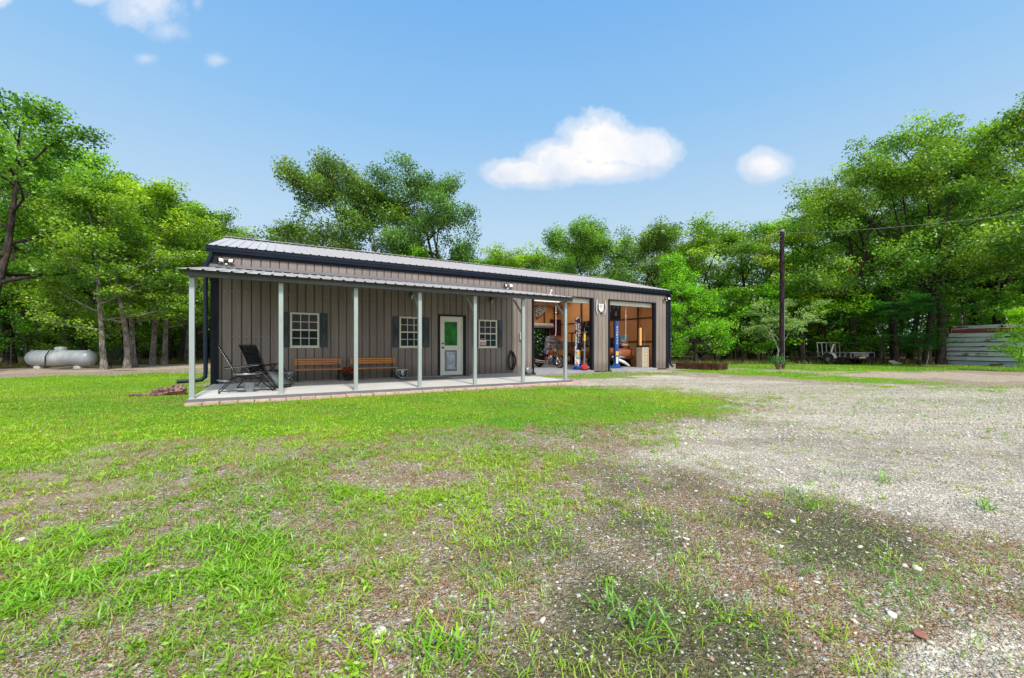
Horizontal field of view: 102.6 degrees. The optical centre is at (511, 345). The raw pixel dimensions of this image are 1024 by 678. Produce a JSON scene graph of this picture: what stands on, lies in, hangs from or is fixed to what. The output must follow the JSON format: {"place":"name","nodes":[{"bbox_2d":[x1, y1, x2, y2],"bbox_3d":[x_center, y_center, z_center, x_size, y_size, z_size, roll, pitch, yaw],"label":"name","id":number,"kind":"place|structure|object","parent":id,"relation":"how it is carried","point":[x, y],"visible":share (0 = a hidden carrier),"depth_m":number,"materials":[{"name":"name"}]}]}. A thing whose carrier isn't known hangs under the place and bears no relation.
{"place":"outdoors","nodes":[
{"label":"outdoors","id":0,"kind":"place"},
{"bbox_2d":[0,347,1023,677],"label":"ground","id":1,"kind":"structure","parent":0,"point":[572,575],"depth_m":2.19,"materials":[{"name":"green plant"}]},
{"bbox_2d":[0,298,38,356],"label":"sapling","id":2,"kind":"object","parent":1,"relation":"on","point":[26,324],"visible":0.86,"depth_m":24.03,"materials":[{"name":"green plant"}]},
{"bbox_2d":[0,118,70,280],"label":"oak tree","id":3,"kind":"object","parent":1,"relation":"on","point":[26,211],"visible":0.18,"depth_m":22.36,"materials":[{"name":"green plant"}]},
{"bbox_2d":[0,297,75,352],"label":"sapling","id":4,"kind":"object","parent":1,"relation":"on","point":[44,337],"visible":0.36,"depth_m":25.83,"materials":[{"name":"green plant"}]},
{"bbox_2d":[0,137,85,356],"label":"oak tree","id":5,"kind":"object","parent":1,"relation":"on","point":[23,312],"visible":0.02,"depth_m":29.79,"materials":[{"name":"green plant"}]},
{"bbox_2d":[0,160,105,363],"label":"oak tree","id":6,"kind":"object","parent":1,"relation":"on","point":[15,294],"visible":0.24,"depth_m":24.51,"materials":[{"name":"green plant"}]},
{"bbox_2d":[0,195,112,343],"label":"oak tree","id":7,"kind":"object","parent":1,"relation":"on","point":[65,315],"visible":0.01,"depth_m":35.52,"materials":[{"name":"green plant"}]},
{"bbox_2d":[19,287,116,350],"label":"sapling","id":8,"kind":"object","parent":1,"relation":"on","point":[41,330],"visible":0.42,"depth_m":24.49,"materials":[{"name":"green plant"}]},
{"bbox_2d":[0,120,144,345],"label":"oak tree","id":9,"kind":"object","parent":1,"relation":"on","point":[79,170],"visible":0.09,"depth_m":27.22,"materials":[{"name":"green plant"}]},
{"bbox_2d":[19,140,175,349],"bbox_3d":[-27.515,-5.803,27.919,9.392,14.142,8.583,0,0,-21],"label":"oak tree","id":10,"kind":"object","parent":1,"relation":"on","point":[121,180],"visible":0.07,"depth_m":26.57,"materials":[{"name":"green plant"}]},
{"bbox_2d":[0,342,196,365],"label":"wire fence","id":11,"kind":"object","parent":1,"relation":"on","point":[10,351],"visible":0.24,"depth_m":22.59,"materials":[{"name":"metal"}]},
{"bbox_2d":[0,310,208,355],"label":"background woods","id":12,"kind":"object","parent":1,"relation":"on","point":[22,347],"visible":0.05,"depth_m":45.51,"materials":[{"name":"plant"}]},
{"bbox_2d":[64,297,162,362],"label":"sapling","id":13,"kind":"object","parent":1,"relation":"on","point":[140,331],"visible":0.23,"depth_m":26.79,"materials":[{"name":"green plant"}]},
{"bbox_2d":[76,201,225,359],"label":"oak tree","id":14,"kind":"object","parent":1,"relation":"on","point":[144,356],"visible":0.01,"depth_m":32.85,"materials":[{"name":"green plant"}]},
{"bbox_2d":[124,384,186,395],"bbox_3d":[-8.127,1.010,9.457,1.191,0.230,0.400,0,0,-17],"label":"rock pile","id":15,"kind":"object","parent":1,"relation":"on","point":[177,389],"visible":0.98,"depth_m":9.40,"materials":[{"name":"stone"}]},
{"bbox_2d":[125,199,213,360],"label":"oak tree","id":16,"kind":"object","parent":1,"relation":"on","point":[186,353],"visible":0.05,"depth_m":30.84,"materials":[{"name":"green plant"}]},
{"bbox_2d":[140,318,209,359],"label":"sapling","id":17,"kind":"object","parent":1,"relation":"on","point":[171,339],"visible":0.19,"depth_m":32.98,"materials":[{"name":"plant"}]},
{"bbox_2d":[123,199,227,361],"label":"oak tree","id":18,"kind":"object","parent":1,"relation":"on","point":[180,356],"visible":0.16,"depth_m":29.34,"materials":[{"name":"green plant"}]},
{"bbox_2d":[144,203,241,359],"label":"oak tree","id":19,"kind":"object","parent":1,"relation":"on","point":[199,340],"visible":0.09,"depth_m":32.85,"materials":[{"name":"green plant"}]},
{"bbox_2d":[174,218,251,335],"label":"oak tree","id":20,"kind":"object","parent":1,"relation":"on","point":[232,230],"visible":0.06,"depth_m":34.29,"materials":[{"name":"green plant"}]},
{"bbox_2d":[231,218,332,246],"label":"oak tree","id":21,"kind":"object","parent":1,"relation":"on","point":[277,229],"visible":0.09,"depth_m":32.97,"materials":[{"name":"green plant"}]},
{"bbox_2d":[181,264,574,402],"bbox_3d":[-3.123,-0.552,11.703,9.540,3.365,3.897,0,0,-30],"label":"porch","id":22,"kind":"object","parent":1,"relation":"on","point":[231,391],"visible":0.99,"depth_m":10.25,"materials":[{"name":"metal"}]},
{"bbox_2d":[218,345,277,393],"bbox_3d":[-5.997,0.494,9.317,1.124,1.054,0.704,0,0,-36],"label":"lounge chair","id":23,"kind":"object","parent":22,"relation":"on","point":[260,371],"visible":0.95,"depth_m":9.11,"materials":[{"name":"black paint"}]},
{"bbox_2d":[237,345,293,388],"bbox_3d":[-6.103,0.494,10.181,1.124,1.054,0.704,0,0,11],"label":"lounge chair","id":24,"kind":"object","parent":22,"relation":"on","point":[251,353],"visible":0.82,"depth_m":10.16,"materials":[{"name":"black fabric"}]},
{"bbox_2d":[294,358,341,381],"bbox_3d":[-5.683,0.696,12.056,1.270,0.678,0.486,0,0,-30],"label":"bench","id":25,"kind":"object","parent":22,"relation":"on","point":[297,361],"visible":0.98,"depth_m":12.09,"materials":[{"name":"brown wood"}]},
{"bbox_2d":[340,366,353,380],"bbox_3d":[-4.884,0.817,12.248,0.498,0.424,0.459,0,0,-30],"label":"planter","id":26,"kind":"object","parent":22,"relation":"on","point":[347,372],"visible":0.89,"depth_m":12.14,"materials":[{"name":"black paint"}]},
{"bbox_2d":[350,357,397,378],"bbox_3d":[-4.312,0.696,12.842,1.370,0.678,0.486,0,0,-30],"label":"bench","id":27,"kind":"object","parent":22,"relation":"on","point":[365,361],"visible":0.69,"depth_m":12.88,"materials":[{"name":"brown wood"}]},
{"bbox_2d":[184,381,587,406],"bbox_3d":[-1.957,1.111,10.161,9.737,0.069,0.215,0,0,-30],"label":"brick edging","id":28,"kind":"object","parent":1,"relation":"on","point":[204,403],"visible":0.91,"depth_m":9.36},
{"bbox_2d":[389,241,432,257],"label":"oak tree","id":29,"kind":"object","parent":1,"relation":"on","point":[417,252],"visible":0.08,"depth_m":28.96,"materials":[{"name":"green plant"}]},
{"bbox_2d":[363,149,482,262],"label":"oak tree","id":30,"kind":"object","parent":1,"relation":"on","point":[438,197],"visible":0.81,"depth_m":30.44,"materials":[{"name":"green plant"}]},
{"bbox_2d":[176,236,672,385],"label":"metal building","id":31,"kind":"structure","parent":1,"relation":"on","point":[318,321],"depth_m":13.81,"materials":[{"name":"paint"}]},
{"bbox_2d":[289,312,319,347],"bbox_3d":[-6.175,-0.465,12.220,0.820,1.050,0.068,0,0,-30],"label":"window","id":32,"kind":"structure","parent":31,"relation":"in","point":[304,327],"depth_m":12.21,"materials":[{"name":"plastic"}]},
{"bbox_2d":[399,316,422,347],"bbox_3d":[-3.412,-0.455,13.805,0.810,1.050,0.068,0,0,-30],"label":"window","id":33,"kind":"structure","parent":31,"relation":"in","point":[408,326],"depth_m":13.76,"materials":[{"name":"plastic"}]},
{"bbox_2d":[441,317,460,374],"bbox_3d":[-2.138,0.000,14.502,0.760,2.000,0.118,0,0,-30],"label":"door","id":34,"kind":"structure","parent":31,"relation":"in","point":[450,327],"depth_m":14.51,"materials":[{"name":"white paint"}]},
{"bbox_2d":[478,320,496,347],"bbox_3d":[-0.903,-0.445,15.242,0.810,1.050,0.073,0,0,-30],"label":"window","id":35,"kind":"structure","parent":31,"relation":"in","point":[487,329],"depth_m":15.23,"materials":[{"name":"plastic"}]},
{"bbox_2d":[534,344,562,367],"bbox_3d":[1.801,0.463,19.806,0.741,1.132,2.045,0,0,-39],"label":"motorcycle","id":36,"kind":"object","parent":31,"relation":"on","point":[539,361],"visible":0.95,"depth_m":19.73,"materials":[{"name":"metal"}]},
{"bbox_2d":[550,319,560,334],"bbox_3d":[2.907,-1.245,27.302,0.880,1.050,0.038,0,0,-30],"label":"wall banner","id":37,"kind":"object","parent":31,"relation":"attached to","point":[555,329],"depth_m":27.33,"materials":[{"name":"red fabric"}]},
{"bbox_2d":[572,318,587,369],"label":"lift column","id":38,"kind":"structure","parent":31,"relation":"on","point":[577,362],"depth_m":18.03,"materials":[{"name":"metal"}]},
{"bbox_2d":[567,337,636,365],"bbox_3d":[4.624,0.244,22.147,1.820,1.569,4.530,0,0,-26],"label":"old car","id":39,"kind":"object","parent":31,"relation":"on","point":[625,354],"visible":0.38,"depth_m":20.88,"materials":[{"name":"paint"}]},
{"bbox_2d":[610,321,621,367],"bbox_3d":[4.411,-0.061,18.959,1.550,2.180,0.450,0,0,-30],"label":"lift column","id":40,"kind":"structure","parent":31,"relation":"on","point":[616,364],"depth_m":19.06,"materials":[{"name":"metal"}]},
{"bbox_2d":[610,301,650,338],"bbox_3d":[5.374,-1.362,19.290,2.850,2.150,0.507,0,0,-30],"label":"rolled door","id":41,"kind":"structure","parent":31,"relation":"in","point":[618,303],"depth_m":19.09,"materials":[{"name":"white paint"}]},
{"bbox_2d":[636,346,648,366],"bbox_3d":[6.345,0.504,19.918,0.500,1.050,0.410,0,0,-30],"label":"drawer cabinet","id":42,"kind":"object","parent":31,"relation":"on","point":[642,356],"visible":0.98,"depth_m":19.77,"materials":[{"name":"beige paint"}]},
{"bbox_2d":[0,356,952,365],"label":"tall weeds","id":43,"kind":"object","parent":1,"relation":"on","point":[746,361],"visible":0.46,"depth_m":26.97,"materials":[{"name":"green plant"}]},
{"bbox_2d":[0,274,1003,358],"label":"distant trunks","id":44,"kind":"object","parent":1,"relation":"on","point":[729,354],"visible":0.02,"depth_m":40.65,"materials":[{"name":"brown plant"}]},
{"bbox_2d":[476,241,535,268],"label":"oak tree","id":45,"kind":"object","parent":1,"relation":"on","point":[518,260],"visible":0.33,"depth_m":42.34,"materials":[{"name":"green plant"}]},
{"bbox_2d":[0,379,1023,677],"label":"gravel stones","id":46,"kind":"object","parent":1,"relation":"on","point":[822,433],"visible":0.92,"depth_m":4.34,"materials":[{"name":"gravel"}]},
{"bbox_2d":[518,251,579,351],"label":"oak tree","id":47,"kind":"object","parent":1,"relation":"on","point":[535,262],"visible":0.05,"depth_m":47.25,"materials":[{"name":"green plant"}]},
{"bbox_2d":[541,240,606,276],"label":"oak tree","id":48,"kind":"object","parent":1,"relation":"on","point":[555,261],"visible":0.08,"depth_m":42.40,"materials":[{"name":"green plant"}]},
{"bbox_2d":[522,237,637,275],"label":"oak tree","id":49,"kind":"object","parent":1,"relation":"on","point":[539,254],"visible":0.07,"depth_m":43.71,"materials":[{"name":"green plant"}]},
{"bbox_2d":[529,214,645,283],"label":"oak tree","id":50,"kind":"object","parent":1,"relation":"on","point":[585,236],"visible":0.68,"depth_m":34.51,"materials":[{"name":"green plant"}]},
{"bbox_2d":[584,215,706,299],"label":"oak tree","id":51,"kind":"object","parent":1,"relation":"on","point":[658,238],"visible":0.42,"depth_m":34.49,"materials":[{"name":"green plant"}]},
{"bbox_2d":[601,228,707,323],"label":"oak tree","id":52,"kind":"object","parent":1,"relation":"on","point":[639,243],"visible":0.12,"depth_m":35.89,"materials":[{"name":"green plant"}]},
{"bbox_2d":[653,249,739,362],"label":"cedar tree","id":53,"kind":"object","parent":1,"relation":"on","point":[674,272],"visible":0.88,"depth_m":25.41,"materials":[{"name":"green plant"}]},
{"bbox_2d":[676,362,727,369],"bbox_3d":[9.225,0.980,19.981,1.080,0.295,2.056,0,0,-44],"label":"timber planter","id":54,"kind":"object","parent":1,"relation":"on","point":[703,366],"visible":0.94,"depth_m":19.55,"materials":[{"name":"wood"}]},
{"bbox_2d":[653,220,754,359],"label":"oak tree","id":55,"kind":"object","parent":1,"relation":"on","point":[692,253],"visible":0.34,"depth_m":31.64,"materials":[{"name":"green plant"}]},
{"bbox_2d":[671,292,754,360],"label":"sapling","id":56,"kind":"object","parent":1,"relation":"on","point":[722,315],"visible":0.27,"depth_m":30.09,"materials":[{"name":"green plant"}]},
{"bbox_2d":[651,209,786,358],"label":"oak tree","id":57,"kind":"object","parent":1,"relation":"on","point":[700,228],"visible":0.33,"depth_m":32.30,"materials":[{"name":"green plant"}]},
{"bbox_2d":[686,285,778,361],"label":"sapling","id":58,"kind":"object","parent":1,"relation":"on","point":[729,297],"visible":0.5,"depth_m":28.27,"materials":[{"name":"green plant"}]},
{"bbox_2d":[705,261,760,356],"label":"oak tree","id":59,"kind":"object","parent":1,"relation":"on","point":[739,349],"visible":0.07,"depth_m":42.03,"materials":[{"name":"green plant"}]},
{"bbox_2d":[688,232,795,360],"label":"oak tree","id":60,"kind":"object","parent":1,"relation":"on","point":[747,248],"visible":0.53,"depth_m":30.57,"materials":[{"name":"green plant"}]},
{"bbox_2d":[715,278,807,360],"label":"sapling","id":61,"kind":"object","parent":1,"relation":"on","point":[770,293],"visible":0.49,"depth_m":28.25,"materials":[{"name":"green plant"}]},
{"bbox_2d":[534,270,1006,355],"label":"background woods","id":62,"kind":"object","parent":1,"relation":"on","point":[540,344],"visible":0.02,"depth_m":48.39,"materials":[{"name":"green plant"}]},
{"bbox_2d":[774,229,785,368],"bbox_3d":[13.246,-2.269,20.290,0.605,7.002,0.273,0,0,0],"label":"utility pole","id":63,"kind":"object","parent":1,"relation":"on","point":[782,310],"visible":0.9,"depth_m":20.22,"materials":[{"name":"brown wood"}]},
{"bbox_2d":[740,297,833,359],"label":"scrub tree","id":64,"kind":"object","parent":1,"relation":"on","point":[790,320],"visible":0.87,"depth_m":25.08,"materials":[{"name":"green plant"}]},
{"bbox_2d":[746,294,832,353],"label":"sapling","id":65,"kind":"object","parent":1,"relation":"on","point":[813,348],"visible":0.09,"depth_m":29.71,"materials":[{"name":"plant"}]},
{"bbox_2d":[566,370,1023,677],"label":"gravel drive","id":66,"kind":"structure","parent":1,"relation":"on","point":[989,664],"depth_m":3.98,"materials":[{"name":"grey gravel"}]},
{"bbox_2d":[752,243,838,358],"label":"oak tree","id":67,"kind":"object","parent":1,"relation":"on","point":[774,352],"visible":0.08,"depth_m":34.84,"materials":[{"name":"green plant"}]},
{"bbox_2d":[736,204,869,362],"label":"oak tree","id":68,"kind":"object","parent":1,"relation":"on","point":[804,237],"visible":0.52,"depth_m":28.25,"materials":[{"name":"green plant"}]},
{"bbox_2d":[746,266,886,351],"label":"sapling","id":69,"kind":"object","parent":1,"relation":"on","point":[849,306],"visible":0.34,"depth_m":27.14,"materials":[{"name":"green plant"}]},
{"bbox_2d":[718,344,921,361],"bbox_3d":[25.473,0.478,28.893,20.174,1.306,1.287,0,0,9],"label":"wire fence","id":70,"kind":"object","parent":1,"relation":"on","point":[817,360],"visible":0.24,"depth_m":29.00,"materials":[{"name":"metal"}]},
{"bbox_2d":[750,185,903,361],"bbox_3d":[22.335,-4.958,29.437,9.374,12.408,7.026,0,0,43],"label":"oak tree","id":71,"kind":"object","parent":1,"relation":"on","point":[789,226],"visible":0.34,"depth_m":28.55,"materials":[{"name":"green plant"}]},
{"bbox_2d":[785,285,873,352],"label":"sapling","id":72,"kind":"object","parent":1,"relation":"on","point":[818,331],"visible":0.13,"depth_m":29.02,"materials":[{"name":"green plant"}]},
{"bbox_2d":[817,342,874,364],"bbox_3d":[20.388,0.451,24.752,2.300,1.357,2.738,0,0,-12],"label":"utility trailer","id":73,"kind":"object","parent":1,"relation":"on","point":[853,357],"visible":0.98,"depth_m":24.77,"materials":[{"name":"metal"}]},
{"bbox_2d":[805,301,889,359],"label":"sapling","id":74,"kind":"object","parent":1,"relation":"on","point":[872,329],"visible":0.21,"depth_m":29.31,"materials":[{"name":"green plant"}]},
{"bbox_2d":[797,203,910,359],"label":"oak tree","id":75,"kind":"object","parent":1,"relation":"on","point":[877,356],"visible":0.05,"depth_m":32.78,"materials":[{"name":"green plant"}]},
{"bbox_2d":[821,220,906,355],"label":"oak tree","id":76,"kind":"object","parent":1,"relation":"on","point":[856,277],"visible":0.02,"depth_m":36.08,"materials":[{"name":"green plant"}]},
{"bbox_2d":[769,161,974,351],"bbox_3d":[23.151,-5.358,27.401,9.762,13.182,11.262,0,0,40],"label":"oak tree","id":77,"kind":"object","parent":1,"relation":"on","point":[803,282],"visible":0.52,"depth_m":25.81,"materials":[{"name":"green plant"}]},
{"bbox_2d":[823,286,927,361],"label":"sapling","id":78,"kind":"object","parent":1,"relation":"on","point":[874,331],"visible":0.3,"depth_m":29.12,"materials":[{"name":"green plant"}]},
{"bbox_2d":[827,287,953,363],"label":"understory tree","id":79,"kind":"object","parent":1,"relation":"on","point":[888,304],"visible":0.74,"depth_m":25.39,"materials":[{"name":"green plant"}]},
{"bbox_2d":[779,111,1018,361],"bbox_3d":[25.827,-6.222,27.998,12.265,14.906,13.634,0,0,36],"label":"oak tree","id":80,"kind":"object","parent":1,"relation":"on","point":[894,331],"visible":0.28,"depth_m":26.65,"materials":[{"name":"green plant"}]},
{"bbox_2d":[778,132,1023,364],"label":"oak tree","id":81,"kind":"object","parent":1,"relation":"on","point":[995,267],"visible":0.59,"depth_m":24.75,"materials":[{"name":"green plant"}]},
{"bbox_2d":[801,95,1023,364],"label":"oak tree","id":82,"kind":"object","parent":1,"relation":"on","point":[893,143],"visible":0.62,"depth_m":23.43,"materials":[{"name":"green plant"}]},
{"bbox_2d":[848,289,992,365],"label":"understory tree","id":83,"kind":"object","parent":1,"relation":"on","point":[917,305],"visible":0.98,"depth_m":23.28,"materials":[{"name":"green plant"}]},
{"bbox_2d":[872,187,1001,359],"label":"oak tree","id":84,"kind":"object","parent":1,"relation":"on","point":[910,355],"visible":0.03,"depth_m":33.78,"materials":[{"name":"green plant"}]},
{"bbox_2d":[864,113,1023,324],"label":"oak tree","id":85,"kind":"object","parent":1,"relation":"on","point":[917,212],"visible":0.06,"depth_m":27.72,"materials":[{"name":"green plant"}]},
{"bbox_2d":[888,271,1023,350],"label":"sapling","id":86,"kind":"object","parent":1,"relation":"on","point":[983,294],"visible":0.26,"depth_m":26.99,"materials":[{"name":"green plant"}]},
{"bbox_2d":[891,142,1023,323],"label":"oak tree","id":87,"kind":"object","parent":1,"relation":"on","point":[1007,280],"visible":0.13,"depth_m":25.40,"materials":[{"name":"green plant"}]},
{"bbox_2d":[905,135,1023,321],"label":"oak tree","id":88,"kind":"object","parent":1,"relation":"on","point":[1022,292],"visible":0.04,"depth_m":28.82,"materials":[{"name":"green plant"}]},
{"bbox_2d":[915,91,1023,264],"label":"oak tree","id":89,"kind":"object","parent":1,"relation":"on","point":[1003,236],"visible":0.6,"depth_m":21.38,"materials":[{"name":"green plant"}]},
{"bbox_2d":[934,280,1021,345],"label":"sapling","id":90,"kind":"object","parent":1,"relation":"on","point":[980,300],"visible":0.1,"depth_m":30.70,"materials":[{"name":"plant"}]},
{"bbox_2d":[946,323,1023,366],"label":"corrugated shed","id":91,"kind":"structure","parent":1,"relation":"on","point":[971,350],"depth_m":23.71,"materials":[{"name":"grey metal"}]},
{"bbox_2d":[962,272,1023,323],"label":"sapling","id":92,"kind":"object","parent":1,"relation":"on","point":[994,307],"visible":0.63,"depth_m":24.63,"materials":[{"name":"green plant"}]},
{"bbox_2d":[984,305,1023,367],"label":"shrub","id":93,"kind":"object","parent":1,"relation":"on","point":[1017,315],"visible":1,"depth_m":18.17,"materials":[{"name":"green plant"}]},
{"bbox_2d":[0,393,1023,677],"bbox_3d":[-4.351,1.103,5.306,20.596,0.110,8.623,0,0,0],"label":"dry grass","id":94,"kind":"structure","parent":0,"point":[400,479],"depth_m":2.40,"materials":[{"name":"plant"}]},
{"bbox_2d":[0,363,1023,382],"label":"dirt track","id":95,"kind":"structure","parent":0,"point":[953,375],"depth_m":17.30,"materials":[{"name":"beige soil"}]},
{"bbox_2d":[24,347,97,368],"bbox_3d":[-22.621,0.578,20.552,3.200,1.105,0.896,0,0,-2],"label":"propane tank","id":96,"kind":"object","parent":95,"relation":"on","point":[55,356],"visible":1,"depth_m":20.30,"materials":[{"name":"metal"}]},
{"bbox_2d":[0,87,143,297],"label":"oak tree","id":97,"kind":"object","parent":95,"relation":"on","point":[35,117],"visible":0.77,"depth_m":18.88,"materials":[{"name":"green plant"}]},
{"bbox_2d":[10,179,198,369],"bbox_3d":[-19.654,-3.133,19.884,6.132,8.723,6.142,0,0,24],"label":"oak tree","id":98,"kind":"object","parent":95,"relation":"on","point":[108,198],"visible":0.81,"depth_m":18.98,"materials":[{"name":"green plant"}]},
{"bbox_2d":[92,344,134,367],"bbox_3d":[-20.136,0.531,20.799,1.447,1.362,1.651,0,0,45],"label":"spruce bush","id":99,"kind":"object","parent":95,"relation":"on","point":[119,355],"visible":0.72,"depth_m":20.73,"materials":[{"name":"green plant"}]},
{"bbox_2d":[31,170,202,368],"bbox_3d":[-19.811,-3.586,20.553,5.443,9.645,6.291,0,0,7],"label":"oak tree","id":100,"kind":"object","parent":95,"relation":"on","point":[88,312],"visible":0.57,"depth_m":20.10,"materials":[{"name":"green plant"}]},
{"bbox_2d":[43,199,209,366],"bbox_3d":[-20.171,-3.285,22.244,6.362,9.035,6.351,0,0,-36],"label":"oak tree","id":101,"kind":"object","parent":95,"relation":"on","point":[131,330],"visible":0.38,"depth_m":21.78,"materials":[{"name":"green plant"}]},
{"bbox_2d":[73,175,218,365],"bbox_3d":[-20.461,-4.093,23.735,6.968,10.682,6.028,0,0,-32],"label":"oak tree","id":102,"kind":"object","parent":95,"relation":"on","point":[160,191],"visible":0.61,"depth_m":22.83,"materials":[{"name":"green plant"}]},
{"bbox_2d":[97,198,223,364],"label":"oak tree","id":103,"kind":"object","parent":95,"relation":"on","point":[165,325],"visible":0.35,"depth_m":24.73,"materials":[{"name":"green plant"}]},
{"bbox_2d":[249,145,433,253],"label":"oak tree","id":104,"kind":"object","parent":95,"relation":"on","point":[328,172],"visible":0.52,"depth_m":30.11,"materials":[{"name":"green plant"}]},
{"bbox_2d":[327,177,444,259],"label":"oak tree","id":105,"kind":"object","parent":95,"relation":"on","point":[351,217],"visible":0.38,"depth_m":29.81,"materials":[{"name":"green plant"}]},
{"bbox_2d":[767,354,788,369],"bbox_3d":[12.775,0.735,19.657,0.970,0.790,0.903,0,0,0],"label":"potted plant","id":106,"kind":"object","parent":95,"relation":"on","point":[778,364],"visible":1,"depth_m":19.64,"materials":[{"name":"green plant"}]},
{"bbox_2d":[0,0,1023,344],"label":"sky","id":107,"kind":"structure","parent":0,"point":[626,113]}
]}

